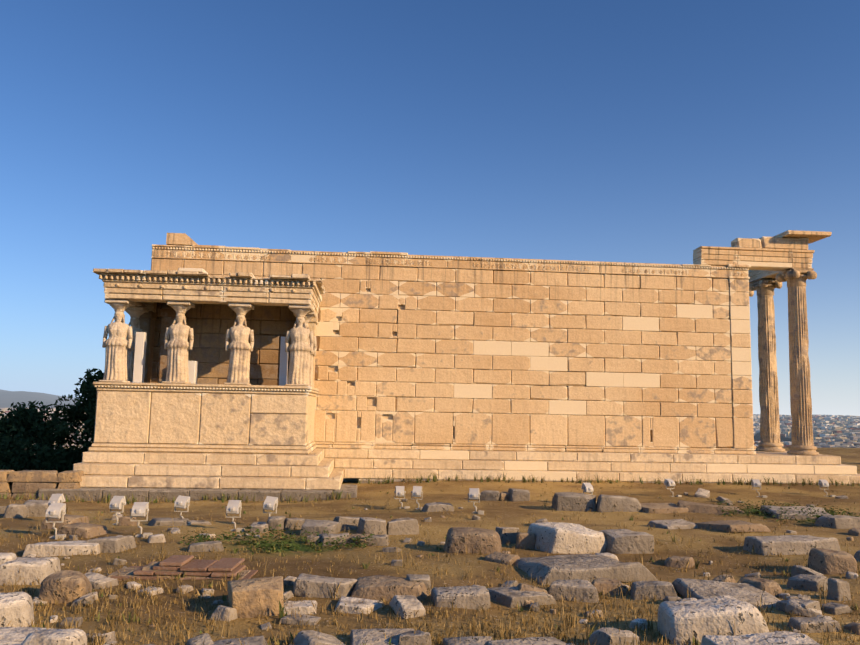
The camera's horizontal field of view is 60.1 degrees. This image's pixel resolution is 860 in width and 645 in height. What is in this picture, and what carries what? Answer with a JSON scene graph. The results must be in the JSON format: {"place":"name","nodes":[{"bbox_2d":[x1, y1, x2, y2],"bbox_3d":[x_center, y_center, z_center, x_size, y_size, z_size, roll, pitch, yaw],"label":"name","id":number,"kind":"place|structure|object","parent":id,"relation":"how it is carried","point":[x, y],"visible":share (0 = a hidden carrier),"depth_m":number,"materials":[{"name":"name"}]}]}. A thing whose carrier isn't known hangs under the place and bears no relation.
{"place":"outdoors","nodes":[
{"label":"outdoors","id":0,"kind":"place"},
{"bbox_2d":[133,332,287,385],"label":"stone slabs","id":1,"kind":"structure","parent":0,"point":[139,357],"depth_m":21.98,"materials":[{"name":"white stone"}]},
{"bbox_2d":[139,309,317,386],"bbox_3d":[-6.618,0.868,23.843,5.850,2.370,1.328,2,-7,-5],"label":"pilaster","id":2,"kind":"object","parent":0,"point":[148,319],"visible":0.42,"depth_m":23.75,"materials":[{"name":"beige stone"}]},
{"bbox_2d":[0,389,859,644],"bbox_3d":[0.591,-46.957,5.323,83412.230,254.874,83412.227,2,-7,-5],"label":"ground","id":3,"kind":"structure","parent":0,"point":[511,513],"depth_m":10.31,"materials":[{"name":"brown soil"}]},
{"bbox_2d":[0,401,81,470],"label":"tree","id":4,"kind":"object","parent":3,"relation":"on","point":[17,425],"visible":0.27,"depth_m":28.96,"materials":[{"name":"green plant"}]},
{"bbox_2d":[0,470,83,498],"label":"low stone wall","id":5,"kind":"structure","parent":3,"relation":"on","point":[12,483],"depth_m":19.14,"materials":[{"name":"beige stone"}]},
{"bbox_2d":[3,368,103,472],"bbox_3d":[-13.506,5.309,29.062,4.528,7.175,4.571,0,-7,14],"label":"tree","id":6,"kind":"object","parent":3,"relation":"on","point":[84,412],"visible":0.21,"depth_m":28.63,"materials":[{"name":"green plant"}]},
{"bbox_2d":[45,503,65,539],"bbox_3d":[-5.362,2.860,10.678,0.348,0.506,0.335,2,-7,-5],"label":"floodlight","id":7,"kind":"object","parent":3,"relation":"on","point":[56,510],"visible":0.83,"depth_m":10.67,"materials":[{"name":"beige metal"}]},
{"bbox_2d":[48,494,64,506],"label":"floodlight","id":8,"kind":"object","parent":3,"relation":"on","point":[57,498],"visible":0.4,"depth_m":13.47,"materials":[{"name":"beige metal"}]},
{"bbox_2d":[109,496,125,524],"bbox_3d":[-5.457,3.303,12.993,0.329,0.513,0.386,2,-7,-5],"label":"floodlight","id":9,"kind":"object","parent":3,"relation":"on","point":[117,502],"visible":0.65,"depth_m":13.00,"materials":[{"name":"beige metal"}]},
{"bbox_2d":[130,502,151,537],"bbox_3d":[-4.196,2.884,10.831,0.365,0.500,0.327,2,-7,-5],"label":"floodlight","id":10,"kind":"object","parent":3,"relation":"on","point":[139,509],"visible":0.88,"depth_m":10.80,"materials":[{"name":"beige metal"}]},
{"bbox_2d":[106,555,257,580],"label":"paving slabs","id":11,"kind":"structure","parent":3,"relation":"on","point":[173,566],"depth_m":7.98,"materials":[{"name":"brown stone"}]},
{"bbox_2d":[174,495,190,524],"bbox_3d":[-4.277,3.266,12.869,0.336,0.505,0.363,2,-7,-5],"label":"floodlight","id":12,"kind":"object","parent":3,"relation":"on","point":[182,502],"visible":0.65,"depth_m":12.88,"materials":[{"name":"beige metal"}]},
{"bbox_2d":[225,500,244,531],"bbox_3d":[-3.183,3.175,12.154,0.342,0.506,0.357,2,-7,-5],"label":"floodlight","id":13,"kind":"object","parent":3,"relation":"on","point":[233,507],"visible":0.9,"depth_m":12.15,"materials":[{"name":"beige metal"}]},
{"bbox_2d":[263,496,277,516],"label":"floodlight","id":14,"kind":"object","parent":3,"relation":"on","point":[270,503],"visible":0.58,"depth_m":12.88,"materials":[{"name":"beige metal"}]},
{"bbox_2d":[394,486,409,508],"bbox_3d":[-0.635,3.957,16.750,0.351,0.516,0.336,2,-7,-5],"label":"floodlight","id":15,"kind":"object","parent":3,"relation":"on","point":[399,491],"visible":0.83,"depth_m":16.73,"materials":[{"name":"beige metal"}]},
{"bbox_2d":[411,486,422,509],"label":"floodlight","id":16,"kind":"object","parent":3,"relation":"on","point":[417,491],"visible":0.81,"depth_m":16.22,"materials":[{"name":"beige metal"}]},
{"bbox_2d":[0,488,859,644],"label":"stone blocks","id":17,"kind":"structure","parent":3,"relation":"on","point":[704,613],"depth_m":7.56,"materials":[{"name":"grey stone"}]},
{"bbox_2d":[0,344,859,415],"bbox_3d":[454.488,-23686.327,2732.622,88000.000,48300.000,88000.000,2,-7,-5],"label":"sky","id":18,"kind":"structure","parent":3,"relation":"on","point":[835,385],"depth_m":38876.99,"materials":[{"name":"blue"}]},
{"bbox_2d":[0,408,859,448],"bbox_3d":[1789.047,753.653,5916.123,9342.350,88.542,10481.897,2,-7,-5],"label":"distant city","id":19,"kind":"object","parent":3,"relation":"on","point":[829,431],"visible":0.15,"depth_m":2240.73},
{"bbox_2d":[38,448,859,501],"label":"erechtheion steps","id":20,"kind":"structure","parent":3,"relation":"on","point":[319,472],"depth_m":23.66,"materials":[{"name":"beige stone"}]},
{"bbox_2d":[88,382,318,454],"bbox_3d":[-6.570,2.886,22.573,6.050,1.930,3.400,2,-7,-5],"label":"porch podium","id":21,"kind":"object","parent":20,"relation":"on","point":[194,418],"visible":1,"depth_m":20.98,"materials":[{"name":"beige stone"}]},
{"bbox_2d":[99,299,134,381],"bbox_3d":[-9.014,0.544,21.436,0.828,2.370,0.660,2,-7,-5],"label":"caryatid","id":22,"kind":"object","parent":21,"relation":"on","point":[116,344],"visible":1,"depth_m":21.26,"materials":[{"name":"stone"}]},
{"bbox_2d":[125,306,148,381],"bbox_3d":[-9.137,0.707,22.872,0.828,2.370,0.660,2,-7,-5],"label":"caryatid","id":23,"kind":"object","parent":21,"relation":"on","point":[135,313],"visible":0.33,"depth_m":22.70,"materials":[{"name":"stone"}]},
{"bbox_2d":[162,301,194,383],"bbox_3d":[-7.290,0.593,21.580,0.828,2.370,0.660,2,-7,-5],"label":"caryatid","id":24,"kind":"object","parent":21,"relation":"on","point":[178,346],"visible":1,"depth_m":21.40,"materials":[{"name":"stone"}]},
{"bbox_2d":[93,268,324,316],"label":"porch entablature","id":25,"kind":"structure","parent":24,"relation":"on","point":[149,289],"depth_m":21.39,"materials":[{"name":"beige stone"}]},
{"bbox_2d":[224,303,253,384],"bbox_3d":[-5.567,0.643,21.723,0.828,2.370,0.660,2,-7,-5],"label":"caryatid","id":26,"kind":"object","parent":21,"relation":"on","point":[239,346],"visible":1,"depth_m":21.54,"materials":[{"name":"stone"}]},
{"bbox_2d":[285,304,313,385],"bbox_3d":[-3.844,0.693,21.866,0.828,2.370,0.660,2,-7,-5],"label":"caryatid","id":27,"kind":"object","parent":21,"relation":"on","point":[300,348],"visible":1,"depth_m":21.68,"materials":[{"name":"stone"}]},
{"bbox_2d":[291,311,316,386],"bbox_3d":[-3.967,0.856,23.302,0.828,2.370,0.660,2,-7,-5],"label":"caryatid","id":28,"kind":"object","parent":21,"relation":"on","point":[309,316],"visible":0.15,"depth_m":23.23,"materials":[{"name":"stone"}]},
{"bbox_2d":[748,291,755,448],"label":"ionic column","id":29,"kind":"structure","parent":20,"relation":"on","point":[751,293],"depth_m":30.58,"materials":[{"name":"stone"}]},
{"bbox_2d":[749,278,784,451],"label":"ionic column","id":30,"kind":"structure","parent":20,"relation":"on","point":[764,288],"depth_m":28.43,"materials":[{"name":"stone"}]},
{"bbox_2d":[776,268,818,455],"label":"ionic column","id":31,"kind":"structure","parent":20,"relation":"on","point":[800,403],"depth_m":26.35,"materials":[{"name":"stone"}]},
{"bbox_2d":[693,230,831,283],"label":"porch entablature","id":32,"kind":"structure","parent":31,"relation":"on","point":[767,257],"depth_m":26.49,"materials":[{"name":"stone"}]},
{"bbox_2d":[468,488,483,514],"bbox_3d":[0.937,3.643,15.133,0.353,0.511,0.332,0,-7,9],"label":"floodlight","id":33,"kind":"object","parent":3,"relation":"on","point":[474,493],"visible":0.92,"depth_m":15.12,"materials":[{"name":"beige metal"}]},
{"bbox_2d":[180,498,859,554],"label":"green weeds","id":34,"kind":"object","parent":3,"relation":"on","point":[333,542],"visible":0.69,"depth_m":10.63,"materials":[{"name":"green plant"}]},
{"bbox_2d":[581,483,596,502],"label":"floodlight","id":35,"kind":"object","parent":3,"relation":"on","point":[586,487],"visible":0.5,"depth_m":17.42,"materials":[{"name":"beige metal"}]},
{"bbox_2d":[664,479,681,496],"bbox_3d":[6.468,4.429,19.823,0.390,0.493,0.313,2,-7,-5],"label":"floodlight","id":36,"kind":"object","parent":3,"relation":"on","point":[669,482],"visible":0.81,"depth_m":19.78,"materials":[{"name":"beige metal"}]},
{"bbox_2d":[751,479,766,497],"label":"floodlight","id":37,"kind":"object","parent":3,"relation":"on","point":[755,483],"visible":0.96,"depth_m":20.65,"materials":[{"name":"beige metal"}]},
{"bbox_2d":[818,479,835,496],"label":"floodlight","id":38,"kind":"object","parent":3,"relation":"on","point":[823,483],"visible":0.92,"depth_m":21.20,"materials":[{"name":"beige metal"}]},
{"bbox_2d":[151,233,755,454],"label":"temple wall","id":39,"kind":"structure","parent":0,"point":[423,352],"depth_m":25.28,"materials":[{"name":"beige stone"}]}
]}

